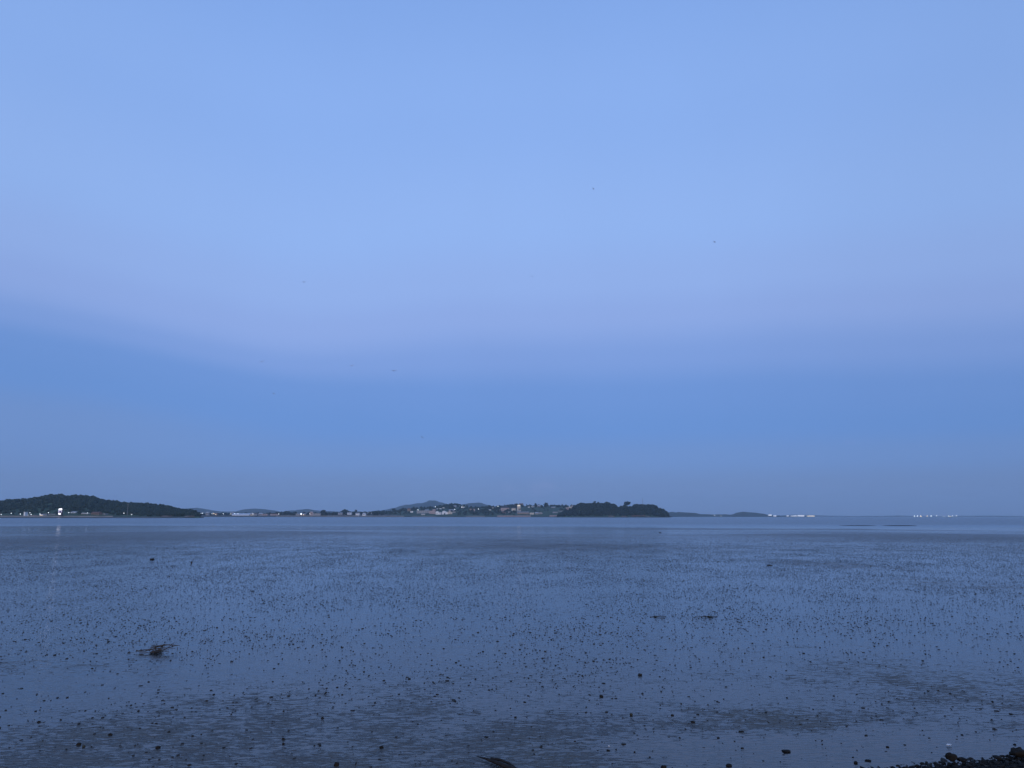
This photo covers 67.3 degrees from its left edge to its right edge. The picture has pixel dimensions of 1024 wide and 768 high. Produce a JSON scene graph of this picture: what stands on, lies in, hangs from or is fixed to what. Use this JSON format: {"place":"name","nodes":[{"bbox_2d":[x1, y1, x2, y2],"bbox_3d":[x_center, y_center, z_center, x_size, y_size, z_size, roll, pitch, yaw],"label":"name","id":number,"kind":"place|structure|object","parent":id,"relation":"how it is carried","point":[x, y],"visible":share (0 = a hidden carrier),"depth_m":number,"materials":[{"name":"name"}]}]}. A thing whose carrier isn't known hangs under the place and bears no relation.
{"place":"outdoors","nodes":[
{"label":"outdoors","id":0,"kind":"place"},
{"bbox_2d":[0,499,199,517],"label":"hill","id":1,"kind":"structure","parent":0,"point":[67,513],"depth_m":839.91,"materials":[{"name":"green plant"}]},
{"bbox_2d":[91,512,101,514],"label":"barn","id":2,"kind":"structure","parent":1,"relation":"on","point":[96,513],"depth_m":834.49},
{"bbox_2d":[0,493,201,517],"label":"woodland","id":3,"kind":"object","parent":1,"relation":"on","point":[78,502],"visible":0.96,"depth_m":897.82,"materials":[{"name":"green plant"}]},
{"bbox_2d":[0,517,203,517],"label":"beach","id":4,"kind":"structure","parent":0,"point":[97,517],"depth_m":773.70,"materials":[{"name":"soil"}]},
{"bbox_2d":[0,516,112,516],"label":"sea wall","id":5,"kind":"structure","parent":4,"relation":"on","point":[56,516],"depth_m":794.14,"materials":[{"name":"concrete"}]},
{"bbox_2d":[58,508,62,515],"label":"sign tower","id":6,"kind":"structure","parent":4,"relation":"on","point":[60,512],"depth_m":789.22,"materials":[{"name":"white"}]},
{"bbox_2d":[186,508,279,513],"bbox_3d":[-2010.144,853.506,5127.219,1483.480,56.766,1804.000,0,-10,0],"label":"hill","id":7,"kind":"structure","parent":0,"point":[204,511],"depth_m":4756.23,"materials":[{"name":"green plant"}]},
{"bbox_2d":[203,514,398,515],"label":"coast","id":8,"kind":"structure","parent":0,"point":[317,515],"depth_m":1664.53,"materials":[{"name":"soil"}]},
{"bbox_2d":[232,513,249,515],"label":"greenhouse","id":9,"kind":"object","parent":8,"relation":"on","point":[240,514],"visible":0.8,"depth_m":1666.14,"materials":[{"name":"white glass"}]},
{"bbox_2d":[202,511,384,514],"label":"hedge","id":10,"kind":"object","parent":8,"relation":"on","point":[291,513],"visible":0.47,"depth_m":1710.26,"materials":[{"name":"green plant"}]},
{"bbox_2d":[290,509,353,513],"bbox_3d":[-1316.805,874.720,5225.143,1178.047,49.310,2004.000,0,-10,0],"label":"hill","id":11,"kind":"structure","parent":0,"point":[305,511],"depth_m":4839.73,"materials":[{"name":"green plant"}]},
{"bbox_2d":[201,516,549,516],"bbox_3d":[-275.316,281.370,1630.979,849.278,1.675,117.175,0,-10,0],"label":"beach","id":12,"kind":"structure","parent":0,"point":[354,516],"depth_m":1607.85,"materials":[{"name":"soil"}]},
{"bbox_2d":[497,516,530,516],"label":"sea wall","id":13,"kind":"structure","parent":12,"relation":"on","point":[513,516],"depth_m":1612.52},
{"bbox_2d":[381,500,444,510],"bbox_3d":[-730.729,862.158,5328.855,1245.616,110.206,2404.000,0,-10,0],"label":"hill","id":14,"kind":"structure","parent":0,"point":[433,503],"depth_m":4889.14,"materials":[{"name":"green plant"}]},
{"bbox_2d":[461,503,487,506],"bbox_3d":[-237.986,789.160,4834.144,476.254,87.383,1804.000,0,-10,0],"label":"hill","id":15,"kind":"structure","parent":0,"point":[475,504],"depth_m":4550.85,"materials":[{"name":"green plant"}]},
{"bbox_2d":[386,506,565,515],"bbox_3d":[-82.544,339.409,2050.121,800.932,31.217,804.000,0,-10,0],"label":"village slope","id":16,"kind":"structure","parent":0,"point":[538,509],"depth_m":1754.77,"materials":[{"name":"green plant"}]},
{"bbox_2d":[367,503,574,514],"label":"woodland","id":17,"kind":"object","parent":16,"relation":"on","point":[487,511],"visible":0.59,"depth_m":1846.83,"materials":[{"name":"green plant"}]},
{"bbox_2d":[0,525,1023,767],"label":"tidal flat","id":18,"kind":"structure","parent":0,"point":[967,667],"depth_m":11.66,"materials":[{"name":"grey sand"}]},
{"bbox_2d":[136,642,179,653],"bbox_3d":[-5.228,3.919,11.428,0.563,0.118,0.422,-3,-10,16],"label":"twig tangle","id":19,"kind":"object","parent":18,"relation":"on","point":[159,650],"visible":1,"depth_m":11.35,"materials":[{"name":"brown wood"}]},
{"bbox_2d":[477,756,516,767],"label":"driftwood branch","id":20,"kind":"object","parent":18,"relation":"on","point":[500,762],"visible":1,"depth_m":6.23,"materials":[{"name":"brown wood"}]},
{"bbox_2d":[0,616,1022,767],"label":"worm casts","id":21,"kind":"object","parent":18,"relation":"on","point":[494,662],"visible":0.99,"depth_m":11.78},
{"bbox_2d":[0,536,1023,616],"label":"worm casts","id":22,"kind":"object","parent":18,"relation":"on","point":[496,570],"visible":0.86,"depth_m":30.66,"materials":[{"name":"sand"}]},
{"bbox_2d":[932,758,1023,767],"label":"shingle bank","id":23,"kind":"structure","parent":18,"relation":"on","point":[996,765],"depth_m":6.23,"materials":[{"name":"grey gravel"}]},
{"bbox_2d":[945,752,957,761],"bbox_3d":[3.604,3.058,6.301,0.072,0.070,0.089,7,-12,-37],"label":"stone","id":24,"kind":"object","parent":23,"relation":"on","point":[950,756],"visible":1,"depth_m":6.28,"materials":[{"name":"brown stone"}]},
{"bbox_2d":[956,757,966,761],"bbox_3d":[3.677,3.070,6.292,0.072,0.032,0.085,0,-10,0],"label":"stone","id":25,"kind":"object","parent":23,"relation":"on","point":[962,759],"visible":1,"depth_m":6.27,"materials":[{"name":"grey stone"}]},
{"bbox_2d":[992,755,1001,759],"bbox_3d":[4.003,3.082,6.347,0.066,0.029,0.077,0,-10,0],"label":"stone","id":26,"kind":"object","parent":23,"relation":"on","point":[997,757],"visible":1,"depth_m":6.33,"materials":[{"name":"grey stone"}]},
{"bbox_2d":[1009,747,1023,757],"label":"stone","id":27,"kind":"object","parent":23,"relation":"on","point":[1017,752],"visible":1,"depth_m":6.39,"materials":[{"name":"grey stone"}]},
{"bbox_2d":[0,517,1023,530],"bbox_3d":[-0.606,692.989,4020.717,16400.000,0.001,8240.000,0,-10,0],"label":"sea","id":28,"kind":"structure","parent":0,"point":[975,523],"depth_m":270.13,"materials":[{"name":"blue liquid"}]},
{"bbox_2d":[838,525,875,525],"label":"mud bank","id":29,"kind":"structure","parent":28,"relation":"in","point":[856,525],"depth_m":176.17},
{"bbox_2d":[883,525,913,525],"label":"mud bank","id":30,"kind":"structure","parent":28,"relation":"in","point":[898,525],"depth_m":173.50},
{"bbox_2d":[0,0,1023,515],"label":"sky","id":31,"kind":"structure","parent":0,"point":[195,194],"materials":[{"name":"blue"}]},
{"bbox_2d":[560,508,658,516],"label":"headland","id":32,"kind":"structure","parent":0,"point":[604,515],"depth_m":1402.29,"materials":[{"name":"green plant"}]},
{"bbox_2d":[557,501,669,516],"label":"woodland","id":33,"kind":"object","parent":32,"relation":"on","point":[626,510],"visible":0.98,"depth_m":1450.95,"materials":[{"name":"green plant"}]},
{"bbox_2d":[668,512,739,516],"bbox_3d":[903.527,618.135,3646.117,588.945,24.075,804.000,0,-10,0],"label":"hill","id":34,"kind":"structure","parent":0,"point":[679,514],"depth_m":3400.61,"materials":[{"name":"green plant"}]},
{"bbox_2d":[732,512,779,516],"bbox_3d":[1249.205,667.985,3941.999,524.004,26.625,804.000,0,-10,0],"label":"hill","id":35,"kind":"structure","parent":0,"point":[746,514],"depth_m":3707.78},
{"bbox_2d":[763,516,803,516],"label":"shore rock","id":36,"kind":"object","parent":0,"point":[783,516],"visible":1,"depth_m":3103.32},
{"bbox_2d":[780,515,1023,516],"bbox_3d":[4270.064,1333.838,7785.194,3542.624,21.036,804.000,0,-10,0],"label":"coast","id":37,"kind":"structure","parent":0,"point":[903,516],"depth_m":7471.20},
{"bbox_2d":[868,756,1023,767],"bbox_3d":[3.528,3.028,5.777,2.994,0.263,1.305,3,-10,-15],"label":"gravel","id":38,"kind":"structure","parent":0,"point":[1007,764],"depth_m":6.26,"materials":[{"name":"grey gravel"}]}
]}

